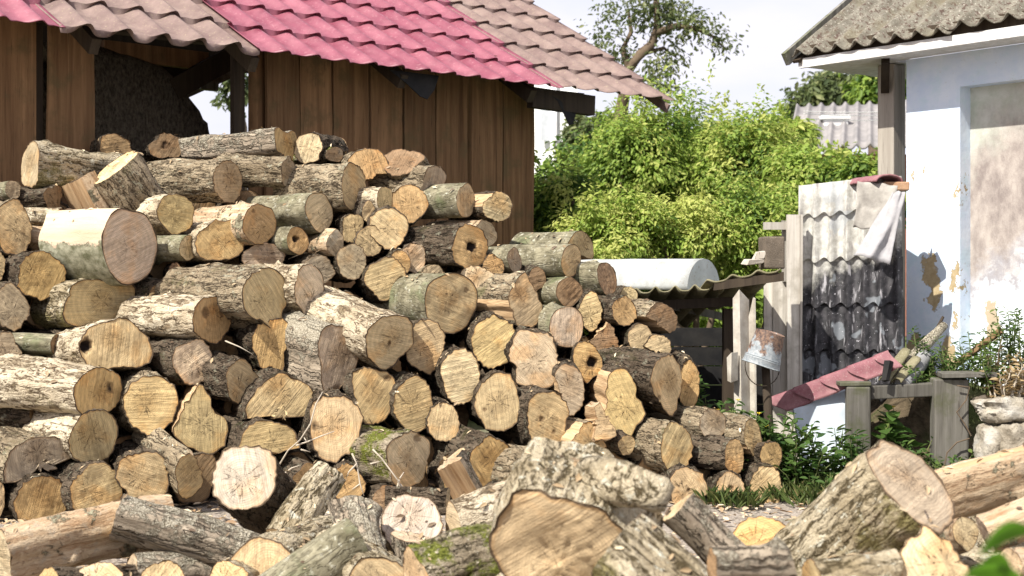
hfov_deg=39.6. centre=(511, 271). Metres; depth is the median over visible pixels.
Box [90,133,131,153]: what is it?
firewood log
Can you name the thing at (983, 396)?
rubble stone
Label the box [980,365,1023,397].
weed plant
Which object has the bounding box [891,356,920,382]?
curved tile
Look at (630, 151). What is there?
bush
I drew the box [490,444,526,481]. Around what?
firewood log
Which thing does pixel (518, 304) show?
split log
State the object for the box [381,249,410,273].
firewood log
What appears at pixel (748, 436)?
split log
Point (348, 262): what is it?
firewood log
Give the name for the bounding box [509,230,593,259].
split log
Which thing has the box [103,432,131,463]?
firewood log
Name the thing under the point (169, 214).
firewood log
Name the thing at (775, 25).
sky
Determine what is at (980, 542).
firewood log
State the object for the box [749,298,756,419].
wooden plank
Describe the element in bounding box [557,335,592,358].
firewood log
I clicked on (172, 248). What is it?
firewood log
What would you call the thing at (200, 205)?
firewood log
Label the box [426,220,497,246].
firewood log
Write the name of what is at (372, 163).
split log
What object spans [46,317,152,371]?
firewood log
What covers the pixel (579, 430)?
split log
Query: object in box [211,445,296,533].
firewood log
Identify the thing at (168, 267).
firewood log
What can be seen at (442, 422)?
firewood log
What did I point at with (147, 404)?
firewood log
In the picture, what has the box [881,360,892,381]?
charred stub
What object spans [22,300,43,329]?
firewood log
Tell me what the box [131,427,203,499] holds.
split log
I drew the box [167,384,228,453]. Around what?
split log
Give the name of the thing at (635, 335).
firewood log
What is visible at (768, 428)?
weed plant
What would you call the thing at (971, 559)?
firewood log
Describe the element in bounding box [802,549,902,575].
firewood log
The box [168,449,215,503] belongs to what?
firewood log
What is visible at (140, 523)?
firewood log
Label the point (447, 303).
firewood log
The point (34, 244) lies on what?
firewood log
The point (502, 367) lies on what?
firewood log
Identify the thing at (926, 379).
weed plant
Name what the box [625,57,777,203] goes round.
bush
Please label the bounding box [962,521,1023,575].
foreground plant
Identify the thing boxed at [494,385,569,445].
firewood log
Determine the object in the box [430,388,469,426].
firewood log
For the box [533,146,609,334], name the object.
bush
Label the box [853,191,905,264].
plastic sheet
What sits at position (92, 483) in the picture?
firewood log
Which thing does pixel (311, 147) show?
firewood log
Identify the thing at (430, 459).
firewood log
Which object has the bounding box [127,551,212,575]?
firewood log
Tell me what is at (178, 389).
firewood log
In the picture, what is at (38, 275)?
firewood log
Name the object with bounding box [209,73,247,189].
tree
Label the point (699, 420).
firewood log
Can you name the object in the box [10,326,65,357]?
firewood log
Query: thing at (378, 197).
firewood log
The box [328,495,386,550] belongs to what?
firewood log
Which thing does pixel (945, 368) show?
weed plant
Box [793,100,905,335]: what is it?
house
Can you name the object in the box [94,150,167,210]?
firewood log
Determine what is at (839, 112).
overhead wire
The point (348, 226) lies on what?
firewood log
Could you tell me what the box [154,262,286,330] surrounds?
firewood log
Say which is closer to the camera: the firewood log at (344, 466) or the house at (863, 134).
the firewood log at (344, 466)
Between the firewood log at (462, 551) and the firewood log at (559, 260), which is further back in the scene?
the firewood log at (559, 260)
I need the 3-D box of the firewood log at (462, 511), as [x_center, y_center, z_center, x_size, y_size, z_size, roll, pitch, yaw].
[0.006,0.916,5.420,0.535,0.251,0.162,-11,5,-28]
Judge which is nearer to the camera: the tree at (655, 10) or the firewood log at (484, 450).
the firewood log at (484, 450)
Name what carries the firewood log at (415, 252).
on the firewood log at (434, 268)
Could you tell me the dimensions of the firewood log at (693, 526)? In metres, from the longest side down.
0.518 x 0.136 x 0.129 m
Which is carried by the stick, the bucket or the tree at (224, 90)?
the bucket
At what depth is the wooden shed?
10.23 m
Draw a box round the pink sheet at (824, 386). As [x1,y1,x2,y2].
[772,350,902,410]
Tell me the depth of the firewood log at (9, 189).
7.76 m
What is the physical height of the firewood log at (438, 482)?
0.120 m
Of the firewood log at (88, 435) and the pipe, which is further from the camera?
the pipe
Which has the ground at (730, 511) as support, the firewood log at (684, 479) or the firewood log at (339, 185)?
the firewood log at (684, 479)
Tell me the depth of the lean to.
8.57 m
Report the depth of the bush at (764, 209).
11.02 m
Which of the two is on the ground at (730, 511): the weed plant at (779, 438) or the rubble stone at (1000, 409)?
the weed plant at (779, 438)
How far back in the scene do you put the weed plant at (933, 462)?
7.48 m
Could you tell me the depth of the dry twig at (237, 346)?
7.31 m
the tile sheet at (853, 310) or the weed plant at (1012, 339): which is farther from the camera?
the tile sheet at (853, 310)
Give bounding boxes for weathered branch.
[889,322,947,383]
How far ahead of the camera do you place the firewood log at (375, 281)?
7.69 m
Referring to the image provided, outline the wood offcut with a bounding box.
[741,251,765,264]
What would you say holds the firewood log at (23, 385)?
on the firewood log at (88, 435)
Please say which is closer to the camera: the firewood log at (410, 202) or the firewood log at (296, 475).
the firewood log at (296, 475)
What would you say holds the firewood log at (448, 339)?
on the firewood log at (502, 367)
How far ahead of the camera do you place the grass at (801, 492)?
7.11 m
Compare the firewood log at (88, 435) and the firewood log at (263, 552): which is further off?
the firewood log at (88, 435)
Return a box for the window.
[541,110,549,140]
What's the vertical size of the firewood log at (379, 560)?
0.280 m
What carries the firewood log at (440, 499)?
on the ground at (730, 511)
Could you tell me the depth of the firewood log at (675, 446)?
7.22 m
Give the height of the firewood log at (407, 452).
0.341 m
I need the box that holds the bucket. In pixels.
[742,328,784,386]
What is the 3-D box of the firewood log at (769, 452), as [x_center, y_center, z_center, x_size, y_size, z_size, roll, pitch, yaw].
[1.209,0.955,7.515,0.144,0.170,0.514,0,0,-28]
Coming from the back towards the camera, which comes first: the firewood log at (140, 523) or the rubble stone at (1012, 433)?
the rubble stone at (1012, 433)
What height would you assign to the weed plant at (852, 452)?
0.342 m
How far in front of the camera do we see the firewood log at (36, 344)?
7.17 m
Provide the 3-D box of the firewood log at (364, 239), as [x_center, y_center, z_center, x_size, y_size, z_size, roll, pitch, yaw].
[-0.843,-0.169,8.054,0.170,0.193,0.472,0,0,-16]
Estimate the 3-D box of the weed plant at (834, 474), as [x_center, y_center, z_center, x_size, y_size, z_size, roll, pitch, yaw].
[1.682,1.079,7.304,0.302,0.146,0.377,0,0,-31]
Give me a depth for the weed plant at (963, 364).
7.81 m
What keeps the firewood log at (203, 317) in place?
on the firewood log at (177, 361)
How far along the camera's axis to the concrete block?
8.12 m
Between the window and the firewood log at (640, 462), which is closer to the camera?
the firewood log at (640, 462)
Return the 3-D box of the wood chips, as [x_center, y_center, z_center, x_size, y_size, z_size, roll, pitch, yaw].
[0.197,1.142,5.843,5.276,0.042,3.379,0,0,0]
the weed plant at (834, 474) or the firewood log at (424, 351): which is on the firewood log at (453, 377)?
the firewood log at (424, 351)
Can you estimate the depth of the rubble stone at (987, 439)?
7.35 m
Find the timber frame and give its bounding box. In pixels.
[836,371,996,468]
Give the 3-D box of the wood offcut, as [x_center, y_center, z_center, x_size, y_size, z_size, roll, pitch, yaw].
[1.395,-0.082,8.168,0.137,0.085,0.115,0,0,-12]
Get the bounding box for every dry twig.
[225,340,252,354]
[280,392,333,472]
[345,453,363,495]
[370,449,403,485]
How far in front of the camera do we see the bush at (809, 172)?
14.79 m
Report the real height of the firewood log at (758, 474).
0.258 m
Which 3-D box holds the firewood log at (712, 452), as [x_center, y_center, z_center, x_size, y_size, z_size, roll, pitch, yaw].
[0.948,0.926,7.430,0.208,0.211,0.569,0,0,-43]
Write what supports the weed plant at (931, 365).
on the earth mound
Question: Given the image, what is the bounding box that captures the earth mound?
[871,382,1021,464]
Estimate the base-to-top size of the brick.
0.053 m
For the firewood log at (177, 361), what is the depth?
7.18 m
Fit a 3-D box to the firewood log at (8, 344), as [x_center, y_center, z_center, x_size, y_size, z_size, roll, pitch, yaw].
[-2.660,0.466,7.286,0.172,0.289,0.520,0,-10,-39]
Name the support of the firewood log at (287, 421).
on the firewood log
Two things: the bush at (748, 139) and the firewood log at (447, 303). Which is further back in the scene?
the bush at (748, 139)
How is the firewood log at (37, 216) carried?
on the firewood log at (34, 244)
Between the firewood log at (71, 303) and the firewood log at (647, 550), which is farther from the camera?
the firewood log at (71, 303)
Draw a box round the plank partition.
[763,214,802,461]
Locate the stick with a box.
[761,366,772,425]
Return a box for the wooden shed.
[0,0,673,420]
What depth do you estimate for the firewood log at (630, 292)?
8.00 m
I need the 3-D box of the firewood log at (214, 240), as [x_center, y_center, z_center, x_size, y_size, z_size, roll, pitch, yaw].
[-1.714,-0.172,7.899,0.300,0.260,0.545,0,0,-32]
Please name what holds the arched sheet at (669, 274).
on the lean to
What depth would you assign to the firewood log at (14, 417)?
6.94 m
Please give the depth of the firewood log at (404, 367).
8.10 m
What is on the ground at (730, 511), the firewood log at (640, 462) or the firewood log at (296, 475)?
the firewood log at (640, 462)
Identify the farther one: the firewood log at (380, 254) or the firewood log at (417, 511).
the firewood log at (380, 254)
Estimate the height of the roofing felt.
0.310 m
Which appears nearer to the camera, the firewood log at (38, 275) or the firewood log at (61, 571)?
the firewood log at (61, 571)
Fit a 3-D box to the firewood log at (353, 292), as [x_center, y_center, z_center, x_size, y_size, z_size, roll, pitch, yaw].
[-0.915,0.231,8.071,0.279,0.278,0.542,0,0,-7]
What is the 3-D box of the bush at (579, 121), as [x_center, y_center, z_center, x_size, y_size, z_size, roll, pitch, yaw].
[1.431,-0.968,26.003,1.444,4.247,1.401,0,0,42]
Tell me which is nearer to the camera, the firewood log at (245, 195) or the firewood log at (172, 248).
the firewood log at (172, 248)
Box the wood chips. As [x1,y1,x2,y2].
[0,492,809,565]
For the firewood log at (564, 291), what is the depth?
7.79 m
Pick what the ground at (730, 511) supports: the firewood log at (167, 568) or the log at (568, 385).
the firewood log at (167, 568)
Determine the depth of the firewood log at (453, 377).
7.34 m
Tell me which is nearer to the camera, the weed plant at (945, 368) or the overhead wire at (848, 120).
the weed plant at (945, 368)
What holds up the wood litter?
on the firewood log at (334, 549)
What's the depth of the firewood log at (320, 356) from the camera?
7.24 m
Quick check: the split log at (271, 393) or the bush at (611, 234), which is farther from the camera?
the bush at (611, 234)
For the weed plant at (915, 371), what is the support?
on the timber frame
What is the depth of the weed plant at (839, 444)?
7.57 m
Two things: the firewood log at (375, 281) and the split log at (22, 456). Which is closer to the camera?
the split log at (22, 456)
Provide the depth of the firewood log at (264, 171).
8.11 m
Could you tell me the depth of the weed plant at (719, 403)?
7.76 m
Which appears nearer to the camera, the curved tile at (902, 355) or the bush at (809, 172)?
the curved tile at (902, 355)
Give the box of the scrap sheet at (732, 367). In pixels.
[727,352,737,381]
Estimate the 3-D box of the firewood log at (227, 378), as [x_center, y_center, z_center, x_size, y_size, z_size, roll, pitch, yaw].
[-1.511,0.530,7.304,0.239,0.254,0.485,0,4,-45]
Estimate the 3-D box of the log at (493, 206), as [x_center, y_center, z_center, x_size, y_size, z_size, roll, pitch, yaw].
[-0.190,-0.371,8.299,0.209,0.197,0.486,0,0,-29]
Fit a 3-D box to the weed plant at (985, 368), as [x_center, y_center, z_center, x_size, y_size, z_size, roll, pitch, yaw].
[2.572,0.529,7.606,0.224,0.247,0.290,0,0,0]
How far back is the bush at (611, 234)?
10.79 m
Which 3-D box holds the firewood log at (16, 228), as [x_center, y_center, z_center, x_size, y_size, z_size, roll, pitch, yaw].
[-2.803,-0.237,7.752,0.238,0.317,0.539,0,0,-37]
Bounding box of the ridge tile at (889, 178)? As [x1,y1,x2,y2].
[850,174,902,184]
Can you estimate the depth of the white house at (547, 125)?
38.30 m
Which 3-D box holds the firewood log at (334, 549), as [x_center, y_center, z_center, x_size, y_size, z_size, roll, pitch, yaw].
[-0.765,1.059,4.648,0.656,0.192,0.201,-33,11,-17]
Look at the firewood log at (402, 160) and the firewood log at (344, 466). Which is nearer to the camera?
the firewood log at (344, 466)
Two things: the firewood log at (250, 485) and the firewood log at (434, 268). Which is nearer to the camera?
the firewood log at (250, 485)
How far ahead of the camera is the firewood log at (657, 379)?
7.37 m
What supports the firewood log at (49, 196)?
on the firewood log at (16, 228)
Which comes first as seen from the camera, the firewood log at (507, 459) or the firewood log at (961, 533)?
the firewood log at (961, 533)
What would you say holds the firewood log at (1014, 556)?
on the firewood log
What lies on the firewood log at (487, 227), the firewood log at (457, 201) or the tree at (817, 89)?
the firewood log at (457, 201)
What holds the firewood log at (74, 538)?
on the ground at (730, 511)
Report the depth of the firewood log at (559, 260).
7.89 m
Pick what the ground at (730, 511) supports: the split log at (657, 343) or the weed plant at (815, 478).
the weed plant at (815, 478)
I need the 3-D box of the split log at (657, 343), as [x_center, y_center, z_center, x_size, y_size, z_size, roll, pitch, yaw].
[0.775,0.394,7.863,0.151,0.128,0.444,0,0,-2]
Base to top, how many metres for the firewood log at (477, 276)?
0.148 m
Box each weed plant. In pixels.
[678,375,709,404]
[695,395,744,413]
[708,405,764,437]
[742,437,784,470]
[753,412,825,476]
[756,417,794,465]
[761,426,839,483]
[773,463,838,490]
[800,468,836,482]
[802,424,850,477]
[823,428,870,472]
[871,404,921,447]
[896,433,932,464]
[901,364,928,382]
[907,326,944,381]
[914,369,934,381]
[921,449,974,469]
[932,349,970,370]
[934,336,992,390]
[957,323,1013,391]
[975,347,1012,394]
[979,337,1004,395]
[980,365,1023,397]
[990,306,1023,391]
[1000,352,1023,396]
[1003,342,1023,377]
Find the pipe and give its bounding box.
[895,350,931,383]
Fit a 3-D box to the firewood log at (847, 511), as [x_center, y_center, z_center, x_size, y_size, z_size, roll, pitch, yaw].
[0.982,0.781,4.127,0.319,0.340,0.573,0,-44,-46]
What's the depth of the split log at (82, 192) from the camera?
7.80 m
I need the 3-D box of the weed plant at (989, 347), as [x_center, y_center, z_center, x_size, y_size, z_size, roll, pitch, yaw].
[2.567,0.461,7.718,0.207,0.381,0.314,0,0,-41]
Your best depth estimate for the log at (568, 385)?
7.37 m
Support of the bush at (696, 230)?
on the ground at (730, 511)
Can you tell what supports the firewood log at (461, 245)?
on the firewood log at (434, 268)
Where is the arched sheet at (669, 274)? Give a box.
[581,259,718,289]
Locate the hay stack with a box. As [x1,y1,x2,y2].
[43,41,208,434]
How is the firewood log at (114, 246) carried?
on the firewood log at (71, 303)
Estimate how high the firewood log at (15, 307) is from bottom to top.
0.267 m
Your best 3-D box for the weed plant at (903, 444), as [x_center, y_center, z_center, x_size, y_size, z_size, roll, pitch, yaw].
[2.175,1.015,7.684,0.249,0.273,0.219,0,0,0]
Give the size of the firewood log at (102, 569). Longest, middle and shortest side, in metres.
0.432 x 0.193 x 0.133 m
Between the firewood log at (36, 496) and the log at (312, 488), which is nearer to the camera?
the log at (312, 488)
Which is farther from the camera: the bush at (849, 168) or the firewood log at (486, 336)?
the bush at (849, 168)
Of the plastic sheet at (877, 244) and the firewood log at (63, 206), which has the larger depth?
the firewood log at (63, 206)
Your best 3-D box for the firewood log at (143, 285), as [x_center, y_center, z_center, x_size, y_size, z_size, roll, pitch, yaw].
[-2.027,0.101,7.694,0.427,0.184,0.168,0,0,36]
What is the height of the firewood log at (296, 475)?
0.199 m
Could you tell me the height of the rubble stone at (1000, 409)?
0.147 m
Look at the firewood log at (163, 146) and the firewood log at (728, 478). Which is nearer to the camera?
the firewood log at (728, 478)
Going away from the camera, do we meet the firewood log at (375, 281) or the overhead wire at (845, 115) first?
the firewood log at (375, 281)
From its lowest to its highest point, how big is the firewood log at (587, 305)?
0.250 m
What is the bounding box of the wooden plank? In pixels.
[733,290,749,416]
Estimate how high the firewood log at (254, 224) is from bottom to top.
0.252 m
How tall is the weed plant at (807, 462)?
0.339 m
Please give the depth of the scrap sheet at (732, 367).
7.96 m
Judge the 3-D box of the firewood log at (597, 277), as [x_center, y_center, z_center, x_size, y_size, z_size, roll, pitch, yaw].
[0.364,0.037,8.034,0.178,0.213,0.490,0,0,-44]
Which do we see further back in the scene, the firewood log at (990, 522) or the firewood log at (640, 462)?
the firewood log at (640, 462)
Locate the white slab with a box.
[792,389,844,469]
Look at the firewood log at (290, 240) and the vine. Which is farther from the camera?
the firewood log at (290, 240)
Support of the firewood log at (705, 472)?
on the ground at (730, 511)
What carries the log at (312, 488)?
on the firewood log at (263, 552)
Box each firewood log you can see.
[0,181,20,199]
[0,184,62,207]
[0,198,32,255]
[0,250,66,301]
[0,251,5,279]
[0,281,30,332]
[0,331,21,355]
[0,353,122,414]
[0,408,34,427]
[0,469,66,521]
[0,481,4,515]
[0,494,173,575]
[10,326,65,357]
[11,331,58,355]
[21,140,123,195]
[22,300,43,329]
[22,408,118,461]
[24,207,63,225]
[26,278,135,328]
[27,225,41,250]
[38,208,157,285]
[39,564,140,575]
[42,459,122,510]
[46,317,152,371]
[60,200,70,209]
[79,562,123,575]
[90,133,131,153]
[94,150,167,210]
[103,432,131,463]
[109,367,178,435]
[109,439,168,496]
[109,494,260,566]
[115,292,231,343]
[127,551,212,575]
[133,277,161,295]
[136,194,194,234]
[140,337,212,385]
[141,132,180,161]
[141,560,184,575]
[147,158,242,203]
[147,261,185,278]
[154,235,193,264]
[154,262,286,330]
[163,262,179,276]
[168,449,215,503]
[175,384,181,397]
[178,127,296,159]
[179,219,244,263]
[179,350,258,404]
[186,256,239,266]
[193,201,276,246]
[193,202,215,209]
[207,332,239,356]
[210,559,259,575]
[211,398,231,414]
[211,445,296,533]
[213,451,220,460]
[216,190,258,205]
[217,152,294,187]
[228,318,287,369]
[230,515,332,573]
[238,242,285,264]
[244,226,308,254]
[246,193,332,234]
[259,518,368,575]
[265,260,324,313]
[271,417,290,426]
[272,162,366,213]
[273,452,312,482]
[282,311,358,389]
[284,244,345,261]
[284,253,334,283]
[285,446,317,464]
[290,388,363,462]
[293,147,343,164]
[294,132,348,164]
[305,285,413,370]
[307,228,343,256]
[315,528,403,575]
[325,458,365,498]
[327,243,366,282]
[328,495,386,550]
[330,212,363,243]
[333,187,391,216]
[339,364,395,424]
[341,200,374,223]
[341,288,362,299]
[341,424,430,486]
[346,224,382,257]
[349,283,368,302]
[355,256,406,303]
[358,360,392,368]
[362,483,393,512]
[363,205,408,250]
[366,250,385,263]
[369,165,446,189]
[372,273,477,333]
[378,421,399,429]
[380,369,432,432]
[380,494,443,553]
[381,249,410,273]
[384,149,429,179]
[385,486,449,514]
[391,184,428,226]
[397,223,488,267]
[397,243,425,273]
[399,318,445,374]
[401,362,423,378]
[402,522,500,575]
[407,264,443,273]
[413,474,428,486]
[418,432,433,478]
[420,393,459,441]
[421,183,474,218]
[422,342,480,404]
[424,424,509,486]
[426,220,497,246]
[427,453,448,478]
[428,479,496,499]
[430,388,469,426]
[434,472,463,494]
[445,334,481,368]
[445,334,504,370]
[445,480,505,530]
[451,246,521,272]
[451,265,493,287]
[451,310,514,368]
[465,366,518,431]
[480,251,504,273]
[488,437,674,575]
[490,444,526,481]
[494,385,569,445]
[500,244,580,276]
[504,325,558,388]
[513,302,582,347]
[520,265,545,290]
[537,277,582,306]
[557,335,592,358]
[566,341,602,382]
[571,293,636,325]
[572,260,616,294]
[572,288,602,332]
[574,406,583,418]
[583,346,681,416]
[591,513,707,575]
[605,429,634,454]
[605,447,628,461]
[613,285,637,298]
[614,323,652,349]
[625,416,693,471]
[627,458,657,473]
[645,404,725,436]
[658,462,707,504]
[662,493,744,564]
[670,350,699,405]
[689,434,743,473]
[696,468,711,478]
[705,470,744,493]
[707,536,796,575]
[732,516,785,544]
[739,461,782,502]
[743,441,781,468]
[774,439,954,575]
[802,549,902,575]
[939,516,978,554]
[959,547,993,569]
[970,513,1023,551]
[975,497,1023,552]
[1000,546,1023,575]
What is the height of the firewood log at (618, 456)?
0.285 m
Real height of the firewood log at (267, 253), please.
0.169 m
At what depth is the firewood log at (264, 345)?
7.35 m
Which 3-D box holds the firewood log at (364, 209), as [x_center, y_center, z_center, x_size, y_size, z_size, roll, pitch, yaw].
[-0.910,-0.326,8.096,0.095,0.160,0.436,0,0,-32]
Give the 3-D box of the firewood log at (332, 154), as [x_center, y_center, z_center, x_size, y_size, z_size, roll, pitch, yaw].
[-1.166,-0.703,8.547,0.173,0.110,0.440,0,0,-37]
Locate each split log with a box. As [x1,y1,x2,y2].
[0,426,70,482]
[62,170,108,209]
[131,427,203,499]
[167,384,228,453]
[218,413,299,453]
[231,367,313,419]
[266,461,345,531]
[336,148,388,180]
[390,530,429,560]
[437,447,482,498]
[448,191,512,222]
[475,270,542,327]
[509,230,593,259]
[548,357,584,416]
[561,416,606,447]
[583,363,645,435]
[583,401,616,441]
[587,322,618,349]
[611,299,677,333]
[643,333,671,352]
[722,412,761,456]
[899,524,969,575]
[934,445,1023,518]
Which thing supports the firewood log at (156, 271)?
on the firewood log
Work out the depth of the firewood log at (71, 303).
7.40 m
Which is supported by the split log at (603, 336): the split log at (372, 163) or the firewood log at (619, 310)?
the firewood log at (619, 310)
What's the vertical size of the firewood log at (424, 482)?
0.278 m
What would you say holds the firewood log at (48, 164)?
on the split log at (82, 192)
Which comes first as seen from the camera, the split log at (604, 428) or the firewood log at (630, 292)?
the split log at (604, 428)
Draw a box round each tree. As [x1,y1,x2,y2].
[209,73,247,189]
[573,0,749,118]
[772,70,859,151]
[838,73,905,153]
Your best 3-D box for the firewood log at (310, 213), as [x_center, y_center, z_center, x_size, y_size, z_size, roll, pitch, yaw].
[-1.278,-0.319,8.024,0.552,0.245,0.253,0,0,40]
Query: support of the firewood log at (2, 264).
on the firewood log at (15, 307)
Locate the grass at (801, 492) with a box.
[744,470,835,507]
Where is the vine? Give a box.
[944,385,971,464]
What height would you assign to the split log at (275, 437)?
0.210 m
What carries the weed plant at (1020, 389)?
on the rubble stone at (1000, 409)
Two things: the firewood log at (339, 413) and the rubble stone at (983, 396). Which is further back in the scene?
the rubble stone at (983, 396)
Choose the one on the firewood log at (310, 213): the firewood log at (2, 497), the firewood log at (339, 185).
the firewood log at (339, 185)
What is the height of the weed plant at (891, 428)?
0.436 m
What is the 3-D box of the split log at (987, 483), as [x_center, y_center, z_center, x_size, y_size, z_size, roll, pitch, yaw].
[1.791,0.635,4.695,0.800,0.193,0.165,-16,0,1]
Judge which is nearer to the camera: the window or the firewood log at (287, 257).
the firewood log at (287, 257)
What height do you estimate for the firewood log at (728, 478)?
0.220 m
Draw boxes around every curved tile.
[878,348,910,380]
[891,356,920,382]
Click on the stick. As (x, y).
(767, 398)
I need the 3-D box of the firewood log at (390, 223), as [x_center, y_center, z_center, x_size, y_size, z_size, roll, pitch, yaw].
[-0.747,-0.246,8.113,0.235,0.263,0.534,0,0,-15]
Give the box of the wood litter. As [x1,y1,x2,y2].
[0,127,1023,575]
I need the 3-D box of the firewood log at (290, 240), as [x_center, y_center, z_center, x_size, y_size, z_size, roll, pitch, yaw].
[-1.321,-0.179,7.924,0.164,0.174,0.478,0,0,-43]
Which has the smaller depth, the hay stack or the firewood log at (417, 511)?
the firewood log at (417, 511)
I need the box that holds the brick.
[883,182,909,190]
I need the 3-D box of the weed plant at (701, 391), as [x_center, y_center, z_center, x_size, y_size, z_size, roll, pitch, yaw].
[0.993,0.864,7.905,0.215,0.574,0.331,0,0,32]
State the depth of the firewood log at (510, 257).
7.87 m
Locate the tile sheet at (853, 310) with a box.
[798,176,903,401]
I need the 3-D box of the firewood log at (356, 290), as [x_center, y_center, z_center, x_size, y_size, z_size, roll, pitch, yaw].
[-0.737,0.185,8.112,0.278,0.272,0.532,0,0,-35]
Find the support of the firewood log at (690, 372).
on the firewood log
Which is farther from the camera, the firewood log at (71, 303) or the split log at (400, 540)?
the firewood log at (71, 303)
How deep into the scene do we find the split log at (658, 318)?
7.81 m
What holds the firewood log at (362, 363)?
on the firewood log at (386, 424)
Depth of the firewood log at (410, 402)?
7.20 m
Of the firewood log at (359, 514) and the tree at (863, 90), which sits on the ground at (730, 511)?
the tree at (863, 90)
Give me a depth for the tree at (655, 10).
23.93 m
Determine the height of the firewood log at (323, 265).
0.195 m
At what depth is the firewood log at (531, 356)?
7.43 m
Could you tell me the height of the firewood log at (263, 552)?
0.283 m
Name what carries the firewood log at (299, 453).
on the ground at (730, 511)
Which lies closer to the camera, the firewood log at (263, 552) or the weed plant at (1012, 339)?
the firewood log at (263, 552)
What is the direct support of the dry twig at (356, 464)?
on the ground at (730, 511)
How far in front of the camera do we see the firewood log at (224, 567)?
4.77 m
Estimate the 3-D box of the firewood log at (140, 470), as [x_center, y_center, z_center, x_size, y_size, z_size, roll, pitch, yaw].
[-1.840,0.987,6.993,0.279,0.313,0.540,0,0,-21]
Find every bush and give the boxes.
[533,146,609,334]
[534,142,622,209]
[537,113,781,212]
[543,178,683,291]
[545,107,612,165]
[569,64,703,225]
[583,262,763,365]
[619,175,757,365]
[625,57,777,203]
[677,83,824,214]
[678,159,797,404]
[749,123,865,211]
[757,101,823,154]
[821,143,905,228]
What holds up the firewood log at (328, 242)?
on the firewood log at (323, 265)
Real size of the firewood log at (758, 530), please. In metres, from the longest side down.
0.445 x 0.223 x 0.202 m
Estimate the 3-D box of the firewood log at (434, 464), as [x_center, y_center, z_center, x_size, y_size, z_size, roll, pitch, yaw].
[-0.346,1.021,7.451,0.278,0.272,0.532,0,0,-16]
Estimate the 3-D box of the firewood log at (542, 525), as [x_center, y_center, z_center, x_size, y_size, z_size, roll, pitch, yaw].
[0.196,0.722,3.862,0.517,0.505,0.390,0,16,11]
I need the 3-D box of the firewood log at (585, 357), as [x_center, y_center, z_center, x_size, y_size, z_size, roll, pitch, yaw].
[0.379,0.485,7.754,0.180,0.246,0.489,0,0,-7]
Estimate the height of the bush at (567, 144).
3.233 m
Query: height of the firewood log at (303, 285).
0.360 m
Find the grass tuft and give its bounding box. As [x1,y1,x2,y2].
[691,484,771,508]
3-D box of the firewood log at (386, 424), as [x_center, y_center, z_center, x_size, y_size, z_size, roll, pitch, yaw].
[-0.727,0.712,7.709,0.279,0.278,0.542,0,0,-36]
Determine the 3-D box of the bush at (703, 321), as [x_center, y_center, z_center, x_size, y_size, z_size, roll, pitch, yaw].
[1.202,0.421,12.979,2.856,1.497,2.463,0,0,0]
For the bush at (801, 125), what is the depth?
21.77 m
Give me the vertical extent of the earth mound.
0.563 m
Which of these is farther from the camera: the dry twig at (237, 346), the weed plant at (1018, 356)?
the weed plant at (1018, 356)
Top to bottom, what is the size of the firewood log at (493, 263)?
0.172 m
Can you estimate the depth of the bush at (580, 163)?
16.36 m
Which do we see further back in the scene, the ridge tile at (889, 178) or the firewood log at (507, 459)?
the ridge tile at (889, 178)
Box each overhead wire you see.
[804,110,905,112]
[804,113,905,115]
[804,118,905,120]
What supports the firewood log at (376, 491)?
on the ground at (730, 511)
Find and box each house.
[534,84,577,175]
[781,0,1023,386]
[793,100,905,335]
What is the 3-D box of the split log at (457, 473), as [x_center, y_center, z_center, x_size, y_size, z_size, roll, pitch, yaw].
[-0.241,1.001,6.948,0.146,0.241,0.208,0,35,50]
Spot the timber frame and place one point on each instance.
(945, 393)
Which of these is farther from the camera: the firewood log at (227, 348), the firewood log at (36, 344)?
the firewood log at (227, 348)
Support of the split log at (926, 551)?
on the wood litter
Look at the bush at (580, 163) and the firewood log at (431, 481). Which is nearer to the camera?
the firewood log at (431, 481)
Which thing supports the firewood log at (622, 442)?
on the firewood log at (618, 456)
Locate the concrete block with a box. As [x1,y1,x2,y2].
[758,236,784,268]
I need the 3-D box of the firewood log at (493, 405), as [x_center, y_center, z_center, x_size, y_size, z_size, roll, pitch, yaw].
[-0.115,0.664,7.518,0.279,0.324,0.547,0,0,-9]
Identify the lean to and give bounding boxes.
[635,268,783,427]
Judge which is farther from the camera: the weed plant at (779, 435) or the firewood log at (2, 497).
the weed plant at (779, 435)
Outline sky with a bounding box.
[189,0,1021,153]
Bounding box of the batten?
[954,328,1002,364]
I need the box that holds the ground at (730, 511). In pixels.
[0,336,969,566]
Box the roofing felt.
[853,181,897,229]
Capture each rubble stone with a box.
[970,395,1023,423]
[972,394,996,411]
[972,423,1001,457]
[997,422,1023,450]
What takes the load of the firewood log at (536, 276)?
on the firewood log at (564, 291)
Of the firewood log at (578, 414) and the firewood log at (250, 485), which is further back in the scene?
the firewood log at (578, 414)
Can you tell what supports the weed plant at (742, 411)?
on the ground at (730, 511)
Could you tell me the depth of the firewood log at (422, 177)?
8.29 m
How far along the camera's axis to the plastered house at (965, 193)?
8.53 m
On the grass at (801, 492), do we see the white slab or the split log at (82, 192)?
the white slab
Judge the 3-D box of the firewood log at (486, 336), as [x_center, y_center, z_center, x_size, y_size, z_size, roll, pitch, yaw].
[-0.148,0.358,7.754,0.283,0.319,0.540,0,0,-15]
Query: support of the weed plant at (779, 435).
on the ground at (730, 511)
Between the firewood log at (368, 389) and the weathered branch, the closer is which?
the firewood log at (368, 389)

